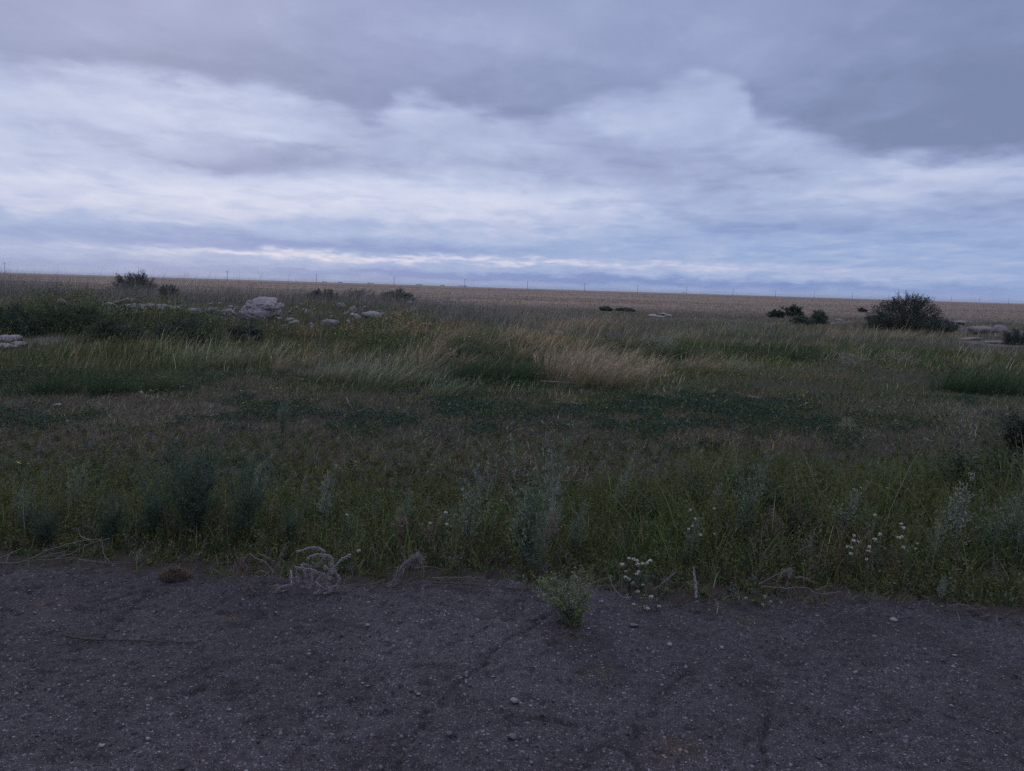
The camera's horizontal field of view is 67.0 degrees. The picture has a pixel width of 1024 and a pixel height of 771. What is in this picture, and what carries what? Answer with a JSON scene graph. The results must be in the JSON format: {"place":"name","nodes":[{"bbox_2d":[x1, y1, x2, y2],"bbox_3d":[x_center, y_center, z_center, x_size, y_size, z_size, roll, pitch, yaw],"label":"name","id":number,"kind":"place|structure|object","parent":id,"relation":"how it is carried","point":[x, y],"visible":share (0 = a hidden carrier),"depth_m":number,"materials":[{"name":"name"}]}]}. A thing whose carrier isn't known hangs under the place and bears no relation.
{"place":"outdoors","nodes":[
{"label":"outdoors","id":0,"kind":"place"},
{"bbox_2d":[0,561,1023,770],"bbox_3d":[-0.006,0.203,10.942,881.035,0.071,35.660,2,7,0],"label":"road","id":1,"kind":"structure","parent":0,"point":[45,697],"depth_m":3.09,"materials":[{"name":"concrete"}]},
{"bbox_2d":[0,529,131,563],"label":"fallen branch","id":2,"kind":"object","parent":1,"relation":"on","point":[68,554],"visible":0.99,"depth_m":4.18,"materials":[{"name":"wood"}]},
{"bbox_2d":[62,635,196,642],"bbox_3d":[-1.636,1.085,3.306,0.576,0.024,0.015,2,7,1],"label":"stick","id":3,"kind":"object","parent":1,"relation":"on","point":[81,638],"visible":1,"depth_m":3.31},
{"bbox_2d":[155,564,197,581],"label":"dry grass tuft","id":4,"kind":"object","parent":1,"relation":"on","point":[172,571],"visible":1,"depth_m":4.01,"materials":[{"name":"plant"}]},
{"bbox_2d":[229,554,256,596],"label":"dry stalk","id":5,"kind":"object","parent":1,"relation":"on","point":[247,580],"visible":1,"depth_m":3.84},
{"bbox_2d":[249,547,297,591],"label":"dry stalk","id":6,"kind":"object","parent":1,"relation":"on","point":[265,562],"visible":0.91,"depth_m":3.84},
{"bbox_2d":[274,546,351,594],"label":"tumbleweed","id":7,"kind":"object","parent":1,"relation":"on","point":[301,568],"visible":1,"depth_m":3.88,"materials":[{"name":"plant"}]},
{"bbox_2d":[387,550,426,588],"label":"dry stalk","id":8,"kind":"object","parent":1,"relation":"on","point":[416,559],"visible":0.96,"depth_m":4.00,"materials":[{"name":"plant"}]},
{"bbox_2d":[513,565,595,626],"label":"green clump","id":9,"kind":"object","parent":1,"relation":"on","point":[571,612],"visible":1,"depth_m":3.60,"materials":[{"name":"green plant"}]},
{"bbox_2d":[619,557,641,594],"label":"white flower","id":10,"kind":"object","parent":1,"relation":"on","point":[628,581],"visible":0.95,"depth_m":3.95,"materials":[{"name":"green plant"}]},
{"bbox_2d":[630,559,651,595],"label":"white flower","id":11,"kind":"object","parent":1,"relation":"on","point":[642,580],"visible":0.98,"depth_m":3.97,"materials":[{"name":"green plant"}]},
{"bbox_2d":[758,570,842,608],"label":"fallen branch","id":12,"kind":"object","parent":1,"relation":"on","point":[814,592],"visible":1,"depth_m":3.89,"materials":[{"name":"wood"}]},
{"bbox_2d":[947,604,993,621],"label":"dry stalk","id":13,"kind":"object","parent":1,"relation":"on","point":[976,611],"visible":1,"depth_m":3.88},
{"bbox_2d":[0,272,1023,616],"bbox_3d":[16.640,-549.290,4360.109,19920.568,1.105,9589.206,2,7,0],"label":"ground","id":14,"kind":"structure","parent":0,"point":[680,596],"depth_m":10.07,"materials":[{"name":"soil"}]},
{"bbox_2d":[11,477,36,532],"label":"sagebrush","id":15,"kind":"object","parent":14,"relation":"on","point":[29,515],"visible":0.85,"depth_m":4.70,"materials":[{"name":"green plant"}]},
{"bbox_2d":[0,301,48,336],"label":"bush","id":16,"kind":"object","parent":14,"relation":"on","point":[13,313],"visible":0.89,"depth_m":18.65,"materials":[{"name":"green plant"}]},
{"bbox_2d":[27,497,61,547],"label":"feathery weed","id":17,"kind":"object","parent":14,"relation":"on","point":[44,532],"visible":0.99,"depth_m":4.52,"materials":[{"name":"green plant"}]},
{"bbox_2d":[24,362,102,395],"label":"grass tussock","id":18,"kind":"object","parent":14,"relation":"on","point":[55,387],"depth_m":10.49,"materials":[{"name":"plant"}]},
{"bbox_2d":[29,301,106,331],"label":"bush","id":19,"kind":"object","parent":14,"relation":"on","point":[67,315],"visible":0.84,"depth_m":19.52,"materials":[{"name":"green plant"}]},
{"bbox_2d":[63,460,88,519],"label":"sagebrush","id":20,"kind":"object","parent":14,"relation":"on","point":[72,489],"visible":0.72,"depth_m":4.97,"materials":[{"name":"green plant"}]},
{"bbox_2d":[91,486,126,545],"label":"feathery weed","id":21,"kind":"object","parent":14,"relation":"on","point":[113,521],"visible":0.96,"depth_m":4.58,"materials":[{"name":"green plant"}]},
{"bbox_2d":[77,364,146,395],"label":"grass tussock","id":22,"kind":"object","parent":14,"relation":"on","point":[127,382],"depth_m":10.57,"materials":[{"name":"plant"}]},
{"bbox_2d":[82,318,151,340],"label":"bush","id":23,"kind":"object","parent":14,"relation":"on","point":[105,326],"visible":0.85,"depth_m":18.10,"materials":[{"name":"green plant"}]},
{"bbox_2d":[121,269,157,292],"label":"bush","id":24,"kind":"object","parent":14,"relation":"on","point":[134,279],"visible":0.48,"depth_m":40.54,"materials":[{"name":"green plant"}]},
{"bbox_2d":[134,458,189,540],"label":"feathery weed","id":25,"kind":"object","parent":14,"relation":"on","point":[154,515],"visible":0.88,"depth_m":4.66,"materials":[{"name":"green plant"}]},
{"bbox_2d":[138,356,206,392],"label":"grass tussock","id":26,"kind":"object","parent":14,"relation":"on","point":[161,383],"depth_m":10.88,"materials":[{"name":"plant"}]},
{"bbox_2d":[139,317,220,343],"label":"bush","id":27,"kind":"object","parent":14,"relation":"on","point":[192,324],"visible":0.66,"depth_m":18.21,"materials":[{"name":"green plant"}]},
{"bbox_2d":[157,423,228,542],"bbox_3d":[-1.907,0.587,4.656,0.409,0.758,0.366,3,7,9],"label":"feathery weed","id":28,"kind":"object","parent":14,"relation":"on","point":[195,516],"visible":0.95,"depth_m":4.64,"materials":[{"name":"green plant"}]},
{"bbox_2d":[151,330,240,371],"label":"grass tussock","id":29,"kind":"object","parent":14,"relation":"on","point":[200,363],"depth_m":13.38,"materials":[{"name":"plant"}]},
{"bbox_2d":[205,339,276,368],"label":"grass tussock","id":30,"kind":"object","parent":14,"relation":"on","point":[236,355],"depth_m":13.93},
{"bbox_2d":[223,323,264,340],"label":"bush","id":31,"kind":"object","parent":14,"relation":"on","point":[244,334],"visible":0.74,"depth_m":18.97,"materials":[{"name":"green plant"}]},
{"bbox_2d":[216,434,281,545],"bbox_3d":[-1.592,0.639,4.689,0.395,0.664,0.311,0,7,-12],"label":"feathery weed","id":32,"kind":"object","parent":14,"relation":"on","point":[242,519],"visible":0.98,"depth_m":4.64,"materials":[{"name":"green plant"}]},
{"bbox_2d":[238,297,284,320],"bbox_3d":[-7.511,-2.235,23.209,1.352,0.864,0.880,2,7,0],"label":"rubble boulder","id":33,"kind":"object","parent":14,"relation":"on","point":[258,301],"visible":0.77,"depth_m":22.98,"materials":[{"name":"stone"}]},
{"bbox_2d":[0,251,546,351],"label":"bank weeds","id":34,"kind":"object","parent":14,"relation":"on","point":[24,287],"visible":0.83,"depth_m":26.34,"materials":[{"name":"green plant"}]},
{"bbox_2d":[276,390,291,436],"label":"sagebrush","id":35,"kind":"object","parent":14,"relation":"on","point":[282,417],"visible":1,"depth_m":8.01,"materials":[{"name":"green plant"}]},
{"bbox_2d":[269,338,309,370],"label":"grass tussock","id":36,"kind":"object","parent":14,"relation":"on","point":[279,364],"depth_m":13.54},
{"bbox_2d":[275,491,311,545],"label":"feathery weed","id":37,"kind":"object","parent":14,"relation":"on","point":[290,522],"visible":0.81,"depth_m":4.63,"materials":[{"name":"green plant"}]},
{"bbox_2d":[305,289,342,302],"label":"bush","id":38,"kind":"object","parent":14,"relation":"on","point":[328,292],"visible":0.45,"depth_m":35.23,"materials":[{"name":"green plant"}]},
{"bbox_2d":[314,461,336,529],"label":"sagebrush","id":39,"kind":"object","parent":14,"relation":"on","point":[325,499],"visible":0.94,"depth_m":4.96,"materials":[{"name":"green plant"}]},
{"bbox_2d":[304,351,366,381],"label":"grass tussock","id":40,"kind":"object","parent":14,"relation":"on","point":[327,373],"depth_m":12.32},
{"bbox_2d":[342,501,360,548],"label":"sagebrush","id":41,"kind":"object","parent":14,"relation":"on","point":[349,532],"visible":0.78,"depth_m":4.65,"materials":[{"name":"green plant"}]},
{"bbox_2d":[319,346,407,386],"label":"grass tussock","id":42,"kind":"object","parent":14,"relation":"on","point":[343,377],"depth_m":12.07,"materials":[{"name":"plant"}]},
{"bbox_2d":[349,351,437,391],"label":"grass tussock","id":43,"kind":"object","parent":14,"relation":"on","point":[381,381],"depth_m":11.64,"materials":[{"name":"plant"}]},
{"bbox_2d":[376,288,417,302],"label":"bush","id":44,"kind":"object","parent":14,"relation":"on","point":[399,294],"visible":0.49,"depth_m":42.41,"materials":[{"name":"green plant"}]},
{"bbox_2d":[394,509,408,551],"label":"dry seed stalk","id":45,"kind":"object","parent":14,"relation":"on","point":[402,528],"visible":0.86,"depth_m":4.64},
{"bbox_2d":[395,484,416,545],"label":"sagebrush","id":46,"kind":"object","parent":14,"relation":"on","point":[406,510],"visible":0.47,"depth_m":4.74,"materials":[{"name":"green plant"}]},
{"bbox_2d":[376,352,453,386],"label":"grass tussock","id":47,"kind":"object","parent":14,"relation":"on","point":[415,380],"depth_m":12.12,"materials":[{"name":"plant"}]},
{"bbox_2d":[400,332,479,371],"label":"grass tussock","id":48,"kind":"object","parent":14,"relation":"on","point":[427,358],"depth_m":14.56,"materials":[{"name":"plant"}]},
{"bbox_2d":[422,363,486,398],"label":"grass tussock","id":49,"kind":"object","parent":14,"relation":"on","point":[444,389],"depth_m":11.01,"materials":[{"name":"plant"}]},
{"bbox_2d":[438,350,507,381],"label":"grass tussock","id":50,"kind":"object","parent":14,"relation":"on","point":[463,369],"depth_m":13.18,"materials":[{"name":"plant"}]},
{"bbox_2d":[454,453,496,547],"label":"sagebrush","id":51,"kind":"object","parent":14,"relation":"on","point":[471,512],"visible":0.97,"depth_m":4.57,"materials":[{"name":"green plant"}]},
{"bbox_2d":[453,315,505,343],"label":"grass tussock","id":52,"kind":"object","parent":14,"relation":"on","point":[473,333],"depth_m":20.48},
{"bbox_2d":[475,337,524,357],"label":"grass tussock","id":53,"kind":"object","parent":14,"relation":"on","point":[494,350],"depth_m":17.02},
{"bbox_2d":[462,351,538,384],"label":"grass tussock","id":54,"kind":"object","parent":14,"relation":"on","point":[486,374],"depth_m":12.97,"materials":[{"name":"plant"}]},
{"bbox_2d":[0,366,1021,461],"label":"herbs","id":55,"kind":"object","parent":14,"relation":"on","point":[260,406],"visible":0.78,"depth_m":9.88,"materials":[{"name":"green plant"}]},
{"bbox_2d":[0,411,1023,607],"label":"roadside weeds","id":56,"kind":"object","parent":14,"relation":"on","point":[674,517],"visible":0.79,"depth_m":4.92,"materials":[{"name":"green plant"}]},
{"bbox_2d":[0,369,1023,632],"bbox_3d":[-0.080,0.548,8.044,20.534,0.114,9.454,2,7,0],"label":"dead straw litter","id":57,"kind":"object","parent":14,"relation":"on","point":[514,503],"visible":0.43,"depth_m":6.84,"materials":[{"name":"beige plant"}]},
{"bbox_2d":[1,274,1023,326],"bbox_3d":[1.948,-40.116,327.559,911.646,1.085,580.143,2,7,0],"label":"steppe grass","id":58,"kind":"structure","parent":14,"relation":"on","point":[720,304],"depth_m":118.60,"materials":[{"name":"plant"}]},
{"bbox_2d":[492,351,551,382],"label":"grass tussock","id":59,"kind":"object","parent":14,"relation":"on","point":[521,373],"depth_m":13.23,"materials":[{"name":"plant"}]},
{"bbox_2d":[508,324,560,359],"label":"grass tussock","id":60,"kind":"object","parent":14,"relation":"on","point":[516,350],"depth_m":16.94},
{"bbox_2d":[499,435,571,572],"bbox_3d":[0.126,0.653,4.288,0.395,0.820,0.288,3,7,7],"label":"sagebrush","id":61,"kind":"object","parent":14,"relation":"on","point":[530,520],"visible":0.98,"depth_m":4.29,"materials":[{"name":"green plant"}]},
{"bbox_2d":[524,521,551,574],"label":"sagebrush","id":62,"kind":"object","parent":14,"relation":"on","point":[536,561],"visible":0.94,"depth_m":4.26,"materials":[{"name":"green plant"}]},
{"bbox_2d":[517,353,568,379],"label":"grass tussock","id":63,"kind":"object","parent":14,"relation":"on","point":[538,375],"depth_m":13.61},
{"bbox_2d":[540,461,569,546],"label":"sagebrush","id":64,"kind":"object","parent":14,"relation":"on","point":[552,507],"visible":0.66,"depth_m":4.73,"materials":[{"name":"green plant"}]},
{"bbox_2d":[532,333,606,368],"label":"grass tussock","id":65,"kind":"object","parent":14,"relation":"on","point":[564,353],"depth_m":15.01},
{"bbox_2d":[567,496,589,558],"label":"sagebrush","id":66,"kind":"object","parent":14,"relation":"on","point":[578,527],"visible":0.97,"depth_m":4.55,"materials":[{"name":"green plant"}]},
{"bbox_2d":[534,317,623,383],"bbox_3d":[1.116,-0.642,13.341,1.631,1.246,1.466,3,7,7],"label":"grass tussock","id":67,"kind":"object","parent":14,"relation":"on","point":[558,366],"depth_m":13.40,"materials":[{"name":"plant"}]},
{"bbox_2d":[557,316,635,365],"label":"grass tussock","id":68,"kind":"object","parent":14,"relation":"on","point":[591,350],"depth_m":15.41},
{"bbox_2d":[543,337,656,388],"bbox_3d":[1.514,-0.419,13.042,2.187,0.924,1.690,9,10,44],"label":"grass tussock","id":69,"kind":"object","parent":14,"relation":"on","point":[563,365],"depth_m":13.06,"materials":[{"name":"plant"}]},
{"bbox_2d":[567,318,661,388],"bbox_3d":[1.645,-0.558,12.744,1.690,1.292,1.518,6,8,28],"label":"grass tussock","id":70,"kind":"object","parent":14,"relation":"on","point":[598,383],"depth_m":12.82,"materials":[{"name":"plant"}]},
{"bbox_2d":[613,455,634,513],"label":"sagebrush","id":71,"kind":"object","parent":14,"relation":"on","point":[627,476],"visible":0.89,"depth_m":5.44,"materials":[{"name":"green plant"}]},
{"bbox_2d":[574,341,701,389],"bbox_3d":[2.061,-0.336,12.907,2.095,0.827,1.619,7,9,36],"label":"grass tussock","id":72,"kind":"object","parent":14,"relation":"on","point":[616,373],"depth_m":12.85,"materials":[{"name":"plant"}]},
{"bbox_2d":[607,336,669,388],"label":"grass tussock","id":73,"kind":"object","parent":14,"relation":"on","point":[623,381],"depth_m":12.85,"materials":[{"name":"plant"}]},
{"bbox_2d":[638,339,677,357],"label":"grass tussock","id":74,"kind":"object","parent":14,"relation":"on","point":[659,352],"depth_m":18.67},
{"bbox_2d":[663,337,710,359],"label":"grass tussock","id":75,"kind":"object","parent":14,"relation":"on","point":[682,350],"depth_m":18.59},
{"bbox_2d":[679,513,703,570],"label":"sagebrush","id":76,"kind":"object","parent":14,"relation":"on","point":[692,538],"visible":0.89,"depth_m":4.45,"materials":[{"name":"green plant"}]},
{"bbox_2d":[680,337,724,372],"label":"grass tussock","id":77,"kind":"object","parent":14,"relation":"on","point":[693,364],"depth_m":15.23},
{"bbox_2d":[674,460,741,515],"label":"leafy herb","id":78,"kind":"object","parent":14,"relation":"on","point":[693,487],"visible":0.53,"depth_m":5.49,"materials":[{"name":"green plant"}]},
{"bbox_2d":[699,465,762,514],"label":"leafy herb","id":79,"kind":"object","parent":14,"relation":"on","point":[734,481],"visible":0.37,"depth_m":5.43,"materials":[{"name":"green plant"}]},
{"bbox_2d":[720,351,773,376],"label":"grass tussock","id":80,"kind":"object","parent":14,"relation":"on","point":[739,366],"depth_m":14.96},
{"bbox_2d":[729,454,773,553],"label":"sagebrush","id":81,"kind":"object","parent":14,"relation":"on","point":[747,502],"visible":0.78,"depth_m":4.74,"materials":[{"name":"green plant"}]},
{"bbox_2d":[725,454,778,491],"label":"leafy herb","id":82,"kind":"object","parent":14,"relation":"on","point":[742,466],"visible":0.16,"depth_m":6.02,"materials":[{"name":"green plant"}]},
{"bbox_2d":[740,456,842,526],"bbox_3d":[1.853,0.736,5.322,0.627,0.515,0.559,8,10,41],"label":"leafy herb","id":83,"kind":"object","parent":14,"relation":"on","point":[773,484],"visible":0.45,"depth_m":5.27,"materials":[{"name":"green plant"}]},
{"bbox_2d":[781,304,803,316],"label":"bush","id":84,"kind":"object","parent":14,"relation":"on","point":[793,309],"visible":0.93,"depth_m":60.09,"materials":[{"name":"green plant"}]},
{"bbox_2d":[762,498,824,548],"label":"leafy herb","id":85,"kind":"object","parent":14,"relation":"on","point":[796,518],"visible":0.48,"depth_m":4.88,"materials":[{"name":"green plant"}]},
{"bbox_2d":[777,345,826,361],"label":"grass tussock","id":86,"kind":"object","parent":14,"relation":"on","point":[796,356],"depth_m":18.91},
{"bbox_2d":[810,307,828,324],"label":"bush","id":87,"kind":"object","parent":14,"relation":"on","point":[819,317],"visible":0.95,"depth_m":42.92,"materials":[{"name":"green plant"}]},
{"bbox_2d":[811,341,857,359],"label":"grass tussock","id":88,"kind":"object","parent":14,"relation":"on","point":[831,352],"depth_m":19.88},
{"bbox_2d":[818,480,869,550],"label":"sagebrush","id":89,"kind":"object","parent":14,"relation":"on","point":[848,509],"visible":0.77,"depth_m":4.75,"materials":[{"name":"green plant"}]},
{"bbox_2d":[843,534,867,579],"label":"white flower","id":90,"kind":"object","parent":14,"relation":"on","point":[853,561],"visible":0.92,"depth_m":4.32,"materials":[{"name":"green plant"}]},
{"bbox_2d":[867,461,935,513],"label":"leafy herb","id":91,"kind":"object","parent":14,"relation":"on","point":[891,481],"visible":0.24,"depth_m":5.78,"materials":[{"name":"green plant"}]},
{"bbox_2d":[866,290,944,330],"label":"bush","id":92,"kind":"object","parent":14,"relation":"on","point":[902,319],"visible":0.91,"depth_m":35.88,"materials":[{"name":"green plant"}]},
{"bbox_2d":[921,518,947,573],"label":"sagebrush","id":93,"kind":"object","parent":14,"relation":"on","point":[931,548],"visible":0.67,"depth_m":4.54,"materials":[{"name":"green plant"}]},
{"bbox_2d":[903,473,966,513],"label":"leafy herb","id":94,"kind":"object","parent":14,"relation":"on","point":[932,490],"visible":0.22,"depth_m":5.68,"materials":[{"name":"green plant"}]},
{"bbox_2d":[918,317,959,331],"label":"bush","id":95,"kind":"object","parent":14,"relation":"on","point":[949,325],"visible":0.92,"depth_m":34.19,"materials":[{"name":"green plant"}]},
{"bbox_2d":[931,468,980,559],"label":"sagebrush","id":96,"kind":"object","parent":14,"relation":"on","point":[962,514],"visible":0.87,"depth_m":4.74,"materials":[{"name":"green plant"}]},
{"bbox_2d":[919,363,1009,393],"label":"grass tussock","id":97,"kind":"object","parent":14,"relation":"on","point":[944,387],"depth_m":13.86,"materials":[{"name":"plant"}]},
{"bbox_2d":[926,438,1015,498],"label":"leafy herb","id":98,"kind":"object","parent":14,"relation":"on","point":[960,460],"visible":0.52,"depth_m":6.06,"materials":[{"name":"green plant"}]},
{"bbox_2d":[937,360,1023,396],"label":"grass tussock","id":99,"kind":"object","parent":14,"relation":"on","point":[986,392],"depth_m":13.61,"materials":[{"name":"plant"}]},
{"bbox_2d":[967,326,995,333],"bbox_3d":[19.367,-2.245,31.921,1.186,0.433,0.768,0,7,-16],"label":"rock","id":100,"kind":"object","parent":14,"relation":"on","point":[983,329],"visible":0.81,"depth_m":31.68,"materials":[{"name":"stone"}]},
{"bbox_2d":[966,427,1023,492],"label":"leafy herb","id":101,"kind":"object","parent":14,"relation":"on","point":[1009,459],"visible":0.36,"depth_m":6.48,"materials":[{"name":"green plant"}]},
{"bbox_2d":[968,363,1023,395],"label":"grass tussock","id":102,"kind":"object","parent":14,"relation":"on","point":[1014,387],"depth_m":13.71,"materials":[{"name":"plant"}]},
{"bbox_2d":[973,488,1023,565],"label":"sagebrush","id":103,"kind":"object","parent":14,"relation":"on","point":[992,528],"visible":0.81,"depth_m":4.68,"materials":[{"name":"green plant"}]},
{"bbox_2d":[992,404,1023,435],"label":"leafy herb","id":104,"kind":"object","parent":14,"relation":"on","point":[1008,418],"visible":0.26,"depth_m":8.73,"materials":[{"name":"green plant"}]},
{"bbox_2d":[994,483,1023,563],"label":"sagebrush","id":105,"kind":"object","parent":14,"relation":"on","point":[1012,528],"visible":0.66,"depth_m":4.75,"materials":[{"name":"green plant"}]},
{"bbox_2d":[999,416,1023,455],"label":"bush","id":106,"kind":"object","parent":14,"relation":"on","point":[1016,427],"visible":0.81,"depth_m":8.11,"materials":[{"name":"green plant"}]},
{"bbox_2d":[1000,326,1023,344],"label":"bush","id":107,"kind":"object","parent":14,"relation":"on","point":[1008,338],"visible":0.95,"depth_m":27.40,"materials":[{"name":"green plant"}]},
{"bbox_2d":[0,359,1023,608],"bbox_3d":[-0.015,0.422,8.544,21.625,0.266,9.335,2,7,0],"label":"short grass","id":108,"kind":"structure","parent":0,"point":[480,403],"depth_m":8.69,"materials":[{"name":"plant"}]},
{"bbox_2d":[0,0,1023,302],"label":"sky","id":109,"kind":"structure","parent":0,"point":[866,149],"materials":[{"name":"grey"}]},
{"bbox_2d":[456,286,1023,303],"bbox_3d":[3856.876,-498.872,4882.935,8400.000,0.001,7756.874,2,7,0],"label":"water","id":110,"kind":"structure","parent":0,"point":[753,295],"depth_m":2874.01,"materials":[{"name":"blue liquid"}]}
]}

